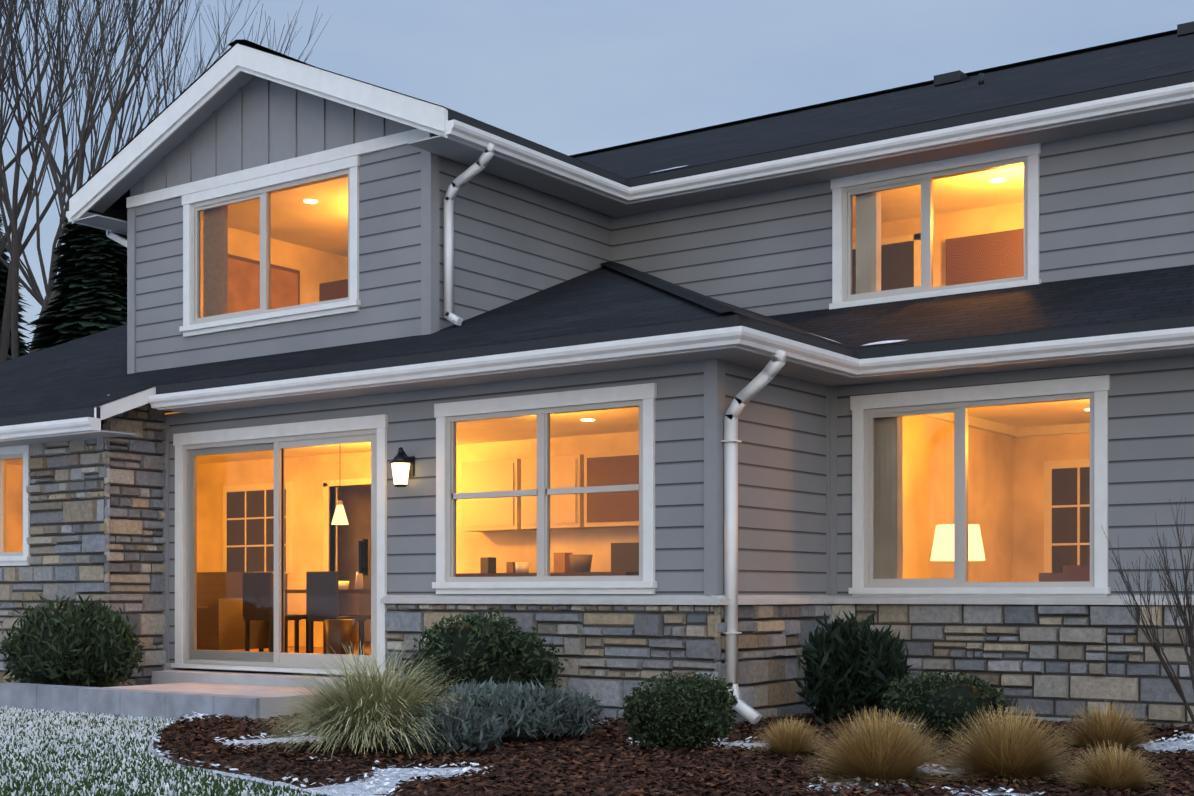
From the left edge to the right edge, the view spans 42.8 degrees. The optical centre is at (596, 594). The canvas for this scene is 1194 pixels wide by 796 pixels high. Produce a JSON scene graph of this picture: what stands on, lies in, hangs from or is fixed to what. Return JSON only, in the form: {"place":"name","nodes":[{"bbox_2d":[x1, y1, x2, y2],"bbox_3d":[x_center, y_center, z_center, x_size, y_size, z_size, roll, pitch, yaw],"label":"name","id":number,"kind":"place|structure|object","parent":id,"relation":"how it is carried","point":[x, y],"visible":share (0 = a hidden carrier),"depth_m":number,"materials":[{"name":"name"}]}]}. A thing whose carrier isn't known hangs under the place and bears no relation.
{"place":"outdoors","nodes":[
{"label":"outdoors","id":0,"kind":"place"},
{"bbox_2d":[0,705,329,795],"bbox_3d":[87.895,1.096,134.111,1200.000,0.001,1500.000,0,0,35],"label":"lawn","id":1,"kind":"structure","parent":0,"point":[152,752],"depth_m":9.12,"materials":[{"name":"green plant"}]},
{"bbox_2d":[0,0,25,45],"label":"bare tree","id":2,"kind":"object","parent":1,"relation":"on","point":[5,23],"visible":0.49,"depth_m":30.43,"materials":[{"name":"brown plant"}]},
{"bbox_2d":[0,214,33,360],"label":"conifer tree","id":3,"kind":"object","parent":1,"relation":"on","point":[4,270],"visible":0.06,"depth_m":38.53,"materials":[{"name":"green plant"}]},
{"bbox_2d":[0,0,125,173],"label":"bare tree","id":4,"kind":"object","parent":1,"relation":"on","point":[12,161],"visible":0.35,"depth_m":36.67,"materials":[{"name":"brown plant"}]},
{"bbox_2d":[0,594,144,686],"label":"evergreen shrub","id":5,"kind":"object","parent":1,"relation":"on","point":[85,643],"visible":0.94,"depth_m":14.58,"materials":[{"name":"green plant"}]},
{"bbox_2d":[0,0,158,362],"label":"bare tree","id":6,"kind":"object","parent":1,"relation":"on","point":[60,60],"visible":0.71,"depth_m":34.55,"materials":[{"name":"brown plant"}]},
{"bbox_2d":[24,216,171,412],"bbox_3d":[-8.830,-2.916,26.712,5.206,8.025,5.167,0,0,35],"label":"conifer tree","id":7,"kind":"object","parent":1,"relation":"on","point":[91,279],"visible":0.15,"depth_m":26.26,"materials":[{"name":"green plant"}]},
{"bbox_2d":[0,0,202,358],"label":"bare tree","id":8,"kind":"object","parent":1,"relation":"on","point":[119,104],"visible":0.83,"depth_m":31.77,"materials":[{"name":"brown plant"}]},
{"bbox_2d":[31,0,202,190],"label":"bare tree","id":9,"kind":"object","parent":1,"relation":"on","point":[84,156],"visible":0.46,"depth_m":37.35,"materials":[{"name":"brown plant"}]},
{"bbox_2d":[0,0,331,305],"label":"bare tree","id":10,"kind":"object","parent":1,"relation":"on","point":[35,293],"visible":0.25,"depth_m":36.54,"materials":[{"name":"brown plant"}]},
{"bbox_2d":[0,44,1193,677],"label":"house trim","id":11,"kind":"structure","parent":1,"relation":"on","point":[182,116],"depth_m":13.94,"materials":[{"name":"white wood"}]},
{"bbox_2d":[106,143,785,723],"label":"downspouts","id":12,"kind":"object","parent":11,"relation":"attached to","point":[740,401],"visible":0.85,"depth_m":11.90,"materials":[{"name":"white metal"}]},
{"bbox_2d":[127,76,836,662],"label":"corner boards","id":13,"kind":"object","parent":11,"relation":"attached to","point":[255,122],"visible":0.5,"depth_m":15.10,"materials":[{"name":"grey wood"}]},
{"bbox_2d":[0,157,1093,670],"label":"window frames","id":14,"kind":"structure","parent":11,"relation":"attached to","point":[280,655],"depth_m":14.16,"materials":[{"name":"white plastic"}]},
{"bbox_2d":[359,539,367,575],"bbox_3d":[-2.157,-0.344,14.037,0.040,0.340,0.085,0,0,35],"label":"door handle","id":15,"kind":"object","parent":14,"relation":"attached to","point":[363,556],"visible":1,"depth_m":14.04,"materials":[{"name":"black metal"}]},
{"bbox_2d":[4,166,1089,661],"bbox_3d":[-1.413,-1.719,14.163,11.251,4.760,2.993,0,0,10],"label":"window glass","id":16,"kind":"object","parent":14,"relation":"in","point":[562,448],"visible":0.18,"depth_m":14.32,"materials":[{"name":"clear glass"}]},
{"bbox_2d":[6,165,1089,654],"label":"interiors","id":17,"kind":"object","parent":11,"relation":"attached to","point":[582,431],"depth_m":17.19,"materials":[{"name":"brown"}]},
{"bbox_2d":[0,33,1193,416],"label":"roof","id":18,"kind":"structure","parent":11,"relation":"on","point":[86,371],"depth_m":14.63,"materials":[{"name":"black"}]},
{"bbox_2d":[228,21,1193,313],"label":"roof ridge cap","id":19,"kind":"object","parent":18,"relation":"on","point":[1184,29],"visible":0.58,"depth_m":18.27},
{"bbox_2d":[652,165,904,345],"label":"snow patches","id":20,"kind":"object","parent":18,"relation":"on","point":[889,341],"visible":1,"depth_m":12.80,"materials":[{"name":"white snow"}]},
{"bbox_2d":[0,82,1193,439],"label":"gutters","id":21,"kind":"object","parent":11,"relation":"attached to","point":[750,338],"visible":0.85,"depth_m":13.09,"materials":[{"name":"white metal"}]},
{"bbox_2d":[380,595,1193,604],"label":"stone ledge","id":22,"kind":"object","parent":11,"relation":"attached to","point":[652,599],"visible":0.94,"depth_m":12.60,"materials":[{"name":"grey stone"}]},
{"bbox_2d":[0,401,1193,728],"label":"stone veneer","id":23,"kind":"object","parent":1,"relation":"on","point":[150,619],"visible":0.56,"depth_m":12.73,"materials":[{"name":"grey stone"}]},
{"bbox_2d":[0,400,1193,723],"bbox_3d":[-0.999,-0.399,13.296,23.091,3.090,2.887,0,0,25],"label":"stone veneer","id":24,"kind":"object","parent":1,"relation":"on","point":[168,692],"depth_m":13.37,"materials":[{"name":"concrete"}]},
{"bbox_2d":[151,713,1193,795],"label":"snow patches","id":25,"kind":"object","parent":1,"relation":"on","point":[359,789],"visible":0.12,"depth_m":8.92,"materials":[{"name":"white snow"}]},
{"bbox_2d":[245,641,497,760],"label":"fountain grass","id":26,"kind":"object","parent":25,"relation":"on","point":[363,711],"depth_m":9.90,"materials":[{"name":"green plant"}]},
{"bbox_2d":[378,697,508,755],"bbox_3d":[-0.981,0.878,10.014,0.892,0.419,0.821,0,0,35],"label":"grey shrub","id":27,"kind":"object","parent":25,"relation":"on","point":[472,732],"visible":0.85,"depth_m":9.80,"materials":[{"name":"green plant"}]},
{"bbox_2d":[399,607,567,700],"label":"shrub dark behind grass","id":28,"kind":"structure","parent":25,"relation":"on","point":[479,649],"depth_m":12.16,"materials":[{"name":"green plant"}]},
{"bbox_2d":[435,677,607,741],"bbox_3d":[-0.591,0.825,10.770,1.220,0.500,1.028,0,0,35],"label":"grey shrub","id":29,"kind":"object","parent":25,"relation":"on","point":[527,712],"visible":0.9,"depth_m":10.52,"materials":[{"name":"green plant"}]},
{"bbox_2d":[152,712,1193,795],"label":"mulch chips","id":30,"kind":"object","parent":25,"relation":"on","point":[234,727],"visible":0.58,"depth_m":9.13,"materials":[{"name":"brown wood"}]},
{"bbox_2d":[619,671,737,752],"bbox_3d":[0.557,0.791,10.257,0.840,0.554,0.772,0,0,35],"label":"boxwood shrub","id":31,"kind":"object","parent":25,"relation":"on","point":[694,710],"visible":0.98,"depth_m":10.06,"materials":[{"name":"green plant"}]},
{"bbox_2d":[744,714,836,757],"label":"grass tuft","id":32,"kind":"object","parent":25,"relation":"on","point":[785,739],"visible":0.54,"depth_m":9.63,"materials":[{"name":"beige plant"}]},
{"bbox_2d":[794,600,913,729],"bbox_3d":[2.042,0.590,11.984,1.048,1.104,0.824,0,0,35],"label":"upright shrub","id":33,"kind":"object","parent":25,"relation":"on","point":[849,670],"visible":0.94,"depth_m":11.78,"materials":[{"name":"green plant"}]},
{"bbox_2d":[795,706,962,788],"bbox_3d":[1.561,0.828,8.385,0.981,0.437,0.964,0,0,35],"label":"grass tuft","id":34,"kind":"object","parent":25,"relation":"on","point":[876,753],"visible":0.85,"depth_m":8.25,"materials":[{"name":"beige plant"}]},
{"bbox_2d":[874,668,1018,741],"bbox_3d":[2.553,0.799,10.933,1.022,0.533,0.921,0,0,35],"label":"dark shrub","id":35,"kind":"object","parent":25,"relation":"on","point":[938,704],"visible":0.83,"depth_m":10.73,"materials":[{"name":"green plant"}]},
{"bbox_2d":[932,700,1088,787],"bbox_3d":[2.324,0.824,8.586,0.969,0.444,0.979,0,0,35],"label":"grass tuft","id":36,"kind":"object","parent":25,"relation":"on","point":[1011,750],"visible":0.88,"depth_m":8.45,"materials":[{"name":"beige plant"}]},
{"bbox_2d":[1054,698,1166,756],"bbox_3d":[3.358,0.868,10.036,0.826,0.377,0.811,0,0,35],"label":"grass tuft","id":37,"kind":"object","parent":25,"relation":"on","point":[1100,729],"visible":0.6,"depth_m":9.95,"materials":[{"name":"beige plant"}]},
{"bbox_2d":[1056,740,1175,795],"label":"grass tuft","id":38,"kind":"object","parent":25,"relation":"on","point":[1108,769],"visible":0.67,"depth_m":7.96,"materials":[{"name":"beige plant"}]},
{"bbox_2d":[1101,497,1193,722],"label":"bare shrub","id":39,"kind":"object","parent":25,"relation":"on","point":[1189,627],"visible":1,"depth_m":9.48,"materials":[{"name":"brown plant"}]},
{"bbox_2d":[0,117,1193,662],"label":"house siding walls","id":40,"kind":"structure","parent":0,"point":[1116,201],"depth_m":13.69,"materials":[{"name":"grey wood"}]},
{"bbox_2d":[389,447,414,486],"bbox_3d":[-1.752,-1.142,13.657,0.210,0.357,0.235,0,0,35],"label":"wall sconce","id":41,"kind":"object","parent":40,"relation":"attached to","point":[402,463],"depth_m":13.60,"materials":[{"name":"white glass"}]},
{"bbox_2d":[0,0,1193,352],"label":"sky","id":42,"kind":"structure","parent":0,"point":[568,77],"materials":[{"name":"blue"}]}
]}

